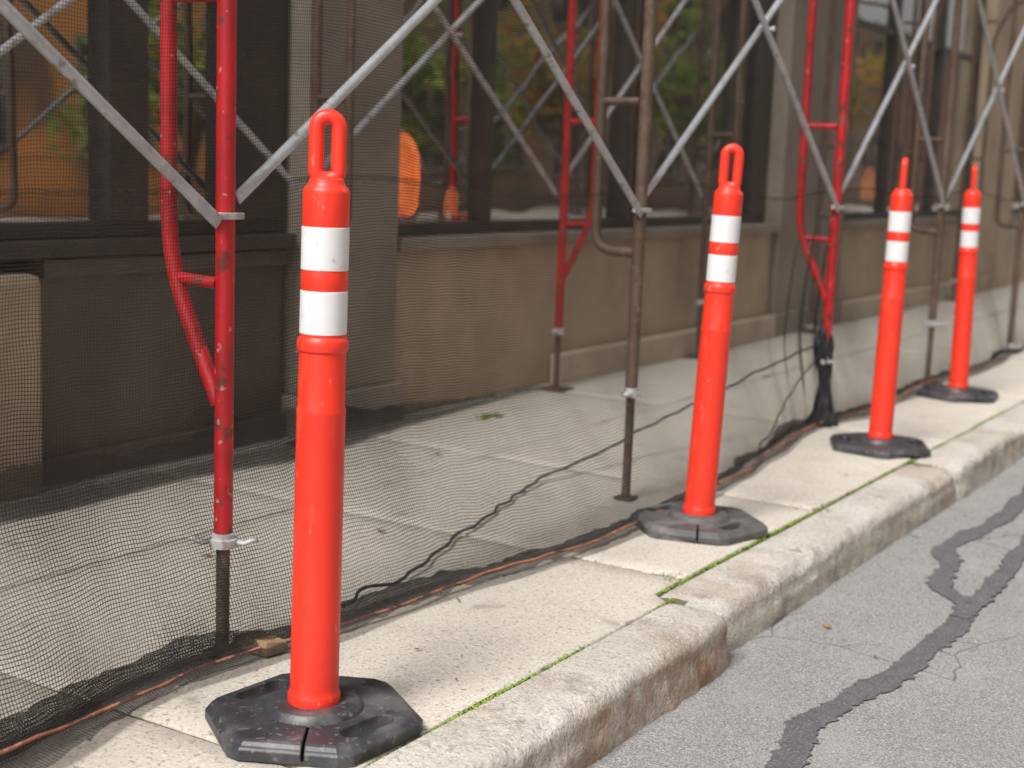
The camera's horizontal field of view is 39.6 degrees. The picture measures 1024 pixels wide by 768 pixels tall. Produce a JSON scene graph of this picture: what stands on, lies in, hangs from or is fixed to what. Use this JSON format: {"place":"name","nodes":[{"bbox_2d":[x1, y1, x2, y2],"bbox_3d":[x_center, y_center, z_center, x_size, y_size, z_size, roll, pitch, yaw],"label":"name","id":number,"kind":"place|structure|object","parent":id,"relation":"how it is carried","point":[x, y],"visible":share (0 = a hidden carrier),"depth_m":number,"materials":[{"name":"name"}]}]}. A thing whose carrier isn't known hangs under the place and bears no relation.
{"place":"outdoors","nodes":[
{"label":"outdoors","id":0,"kind":"place"},
{"bbox_2d":[0,281,1023,767],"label":"sidewalk","id":1,"kind":"structure","parent":0,"point":[484,639],"depth_m":3.90,"materials":[{"name":"concrete"}]},
{"bbox_2d":[160,0,257,657],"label":"scaffolding","id":2,"kind":"object","parent":1,"relation":"on","point":[217,378],"visible":0.77,"depth_m":2.94,"materials":[{"name":"red metal"}]},
{"bbox_2d":[0,0,221,228],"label":"cross brace","id":3,"kind":"object","parent":2,"relation":"attached to","point":[14,17],"visible":1,"depth_m":2.57,"materials":[{"name":"metal"}]},
{"bbox_2d":[0,0,1023,200],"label":"debris net","id":4,"kind":"object","parent":2,"relation":"hanging from","point":[695,94],"visible":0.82,"depth_m":3.88,"materials":[{"name":"black fabric"}]},
{"bbox_2d":[232,629,288,656],"bbox_3d":[-0.545,0.558,3.080,0.107,0.031,0.081,10,12,43],"label":"wood scrap","id":5,"kind":"object","parent":1,"relation":"on","point":[267,644],"visible":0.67,"depth_m":3.06,"materials":[{"name":"beige wood"}]},
{"bbox_2d":[0,387,538,520],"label":"debris net","id":6,"kind":"object","parent":1,"relation":"on","point":[276,445],"visible":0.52,"depth_m":4.71,"materials":[{"name":"black fabric"}]},
{"bbox_2d":[205,109,422,767],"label":"delineator post","id":7,"kind":"object","parent":1,"relation":"on","point":[312,708],"visible":1,"depth_m":2.58,"materials":[{"name":"orange plastic"}]},
{"bbox_2d":[286,0,657,500],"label":"scaffolding","id":8,"kind":"object","parent":1,"relation":"on","point":[635,252],"visible":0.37,"depth_m":4.50,"materials":[{"name":"brown metal"}]},
{"bbox_2d":[0,0,302,197],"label":"cross brace","id":9,"kind":"object","parent":8,"relation":"attached to","point":[178,54],"visible":0.59,"depth_m":4.53,"materials":[{"name":"grey metal"}]},
{"bbox_2d":[235,0,642,217],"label":"cross brace","id":10,"kind":"object","parent":8,"relation":"attached to","point":[251,183],"visible":1,"depth_m":3.33,"materials":[{"name":"metal"}]},
{"bbox_2d":[324,0,558,196],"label":"cross brace","id":11,"kind":"object","parent":8,"relation":"attached to","point":[484,83],"visible":0.48,"depth_m":5.82,"materials":[{"name":"grey metal"}]},
{"bbox_2d":[0,0,1023,500],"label":"shop building","id":12,"kind":"structure","parent":1,"relation":"on","point":[654,254],"depth_m":6.14,"materials":[{"name":"brown stone"}]},
{"bbox_2d":[0,0,286,239],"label":"window","id":13,"kind":"structure","parent":12,"relation":"in","point":[201,7],"depth_m":4.62,"materials":[{"name":"black glass"}]},
{"bbox_2d":[398,0,776,235],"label":"window","id":14,"kind":"structure","parent":12,"relation":"in","point":[698,169],"depth_m":6.99,"materials":[{"name":"black glass"}]},
{"bbox_2d":[843,0,985,219],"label":"window","id":15,"kind":"structure","parent":12,"relation":"in","point":[866,157],"depth_m":11.58,"materials":[{"name":"black glass"}]},
{"bbox_2d":[1011,81,1023,213],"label":"window","id":16,"kind":"structure","parent":12,"relation":"in","point":[1022,107],"depth_m":15.35,"materials":[{"name":"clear glass"}]},
{"bbox_2d":[0,174,1023,767],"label":"debris net","id":17,"kind":"object","parent":1,"relation":"on","point":[822,402],"visible":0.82,"depth_m":3.47,"materials":[{"name":"black fabric"}]},
{"bbox_2d":[0,356,1003,754],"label":"rope","id":18,"kind":"object","parent":17,"relation":"on","point":[70,724],"visible":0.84,"depth_m":3.36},
{"bbox_2d":[364,408,1010,767],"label":"moss","id":19,"kind":"object","parent":1,"relation":"on","point":[512,685],"visible":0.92,"depth_m":3.78,"materials":[{"name":"green plant"}]},
{"bbox_2d":[539,0,855,391],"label":"scaffolding","id":20,"kind":"object","parent":1,"relation":"on","point":[827,292],"visible":0.73,"depth_m":6.05,"materials":[{"name":"red metal"}]},
{"bbox_2d":[647,0,839,212],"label":"cross brace","id":21,"kind":"object","parent":20,"relation":"attached to","point":[764,20],"visible":1,"depth_m":5.06,"materials":[{"name":"metal"}]},
{"bbox_2d":[630,143,767,545],"bbox_3d":[0.582,-0.131,4.198,0.412,1.145,0.373,5,9,16],"label":"delineator post","id":22,"kind":"object","parent":1,"relation":"on","point":[697,516],"visible":0.99,"depth_m":4.17,"materials":[{"name":"plastic"}]},
{"bbox_2d":[684,0,962,384],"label":"scaffolding","id":23,"kind":"object","parent":1,"relation":"on","point":[938,233],"visible":0.7,"depth_m":7.42,"materials":[{"name":"brown metal"}]},
{"bbox_2d":[570,0,702,196],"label":"cross brace","id":24,"kind":"object","parent":23,"relation":"attached to","point":[675,137],"visible":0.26,"depth_m":7.38,"materials":[{"name":"grey metal"}]},
{"bbox_2d":[842,0,945,209],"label":"cross brace","id":25,"kind":"object","parent":23,"relation":"attached to","point":[908,65],"visible":1,"depth_m":6.53,"materials":[{"name":"metal"}]},
{"bbox_2d":[830,157,930,459],"bbox_3d":[1.478,-0.306,5.557,0.412,1.146,0.373,-1,9,-22],"label":"delineator post","id":26,"kind":"object","parent":1,"relation":"on","point":[878,440],"visible":1,"depth_m":5.53,"materials":[{"name":"orange plastic"}]},
{"bbox_2d":[800,0,1023,353],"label":"scaffolding","id":27,"kind":"object","parent":1,"relation":"on","point":[1019,226],"visible":0.69,"depth_m":9.02,"materials":[{"name":"brown metal"}]},
{"bbox_2d":[946,0,1023,202],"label":"cross brace","id":28,"kind":"object","parent":27,"relation":"attached to","point":[998,83],"visible":0.99,"depth_m":7.91,"materials":[{"name":"metal"}]},
{"bbox_2d":[901,0,946,215],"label":"scaffolding","id":29,"kind":"object","parent":1,"relation":"on","point":[928,90],"visible":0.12,"depth_m":10.97,"materials":[{"name":"brown metal"}]},
{"bbox_2d":[916,165,998,403],"bbox_3d":[2.245,-0.501,7.013,0.412,1.146,0.373,1,9,-5],"label":"delineator post","id":30,"kind":"object","parent":1,"relation":"on","point":[957,388],"visible":1,"depth_m":6.99,"materials":[{"name":"orange plastic"}]},
{"bbox_2d":[945,0,1023,300],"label":"scaffolding","id":31,"kind":"object","parent":1,"relation":"on","point":[967,120],"visible":0.48,"depth_m":12.51,"materials":[{"name":"brown metal"}]},
{"bbox_2d":[586,456,1023,767],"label":"road","id":32,"kind":"structure","parent":0,"point":[959,703],"depth_m":3.42,"materials":[{"name":"grey asphalt"}]},
{"bbox_2d":[764,486,1023,767],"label":"road crack seal","id":33,"kind":"object","parent":32,"relation":"on","point":[800,733],"visible":1,"depth_m":3.51,"materials":[{"name":"grey asphalt"}]},
{"bbox_2d":[947,534,1023,618],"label":"road crack seal","id":34,"kind":"object","parent":32,"relation":"on","point":[993,584],"visible":1,"depth_m":4.24,"materials":[{"name":"grey asphalt"}]},
{"label":"ground","id":35,"kind":"structure","parent":0,"visible":0},
{"bbox_2d":[365,402,1023,767],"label":"kerb","id":36,"kind":"structure","parent":35,"relation":"on","point":[593,703],"depth_m":3.37,"materials":[{"name":"concrete"}]}
]}

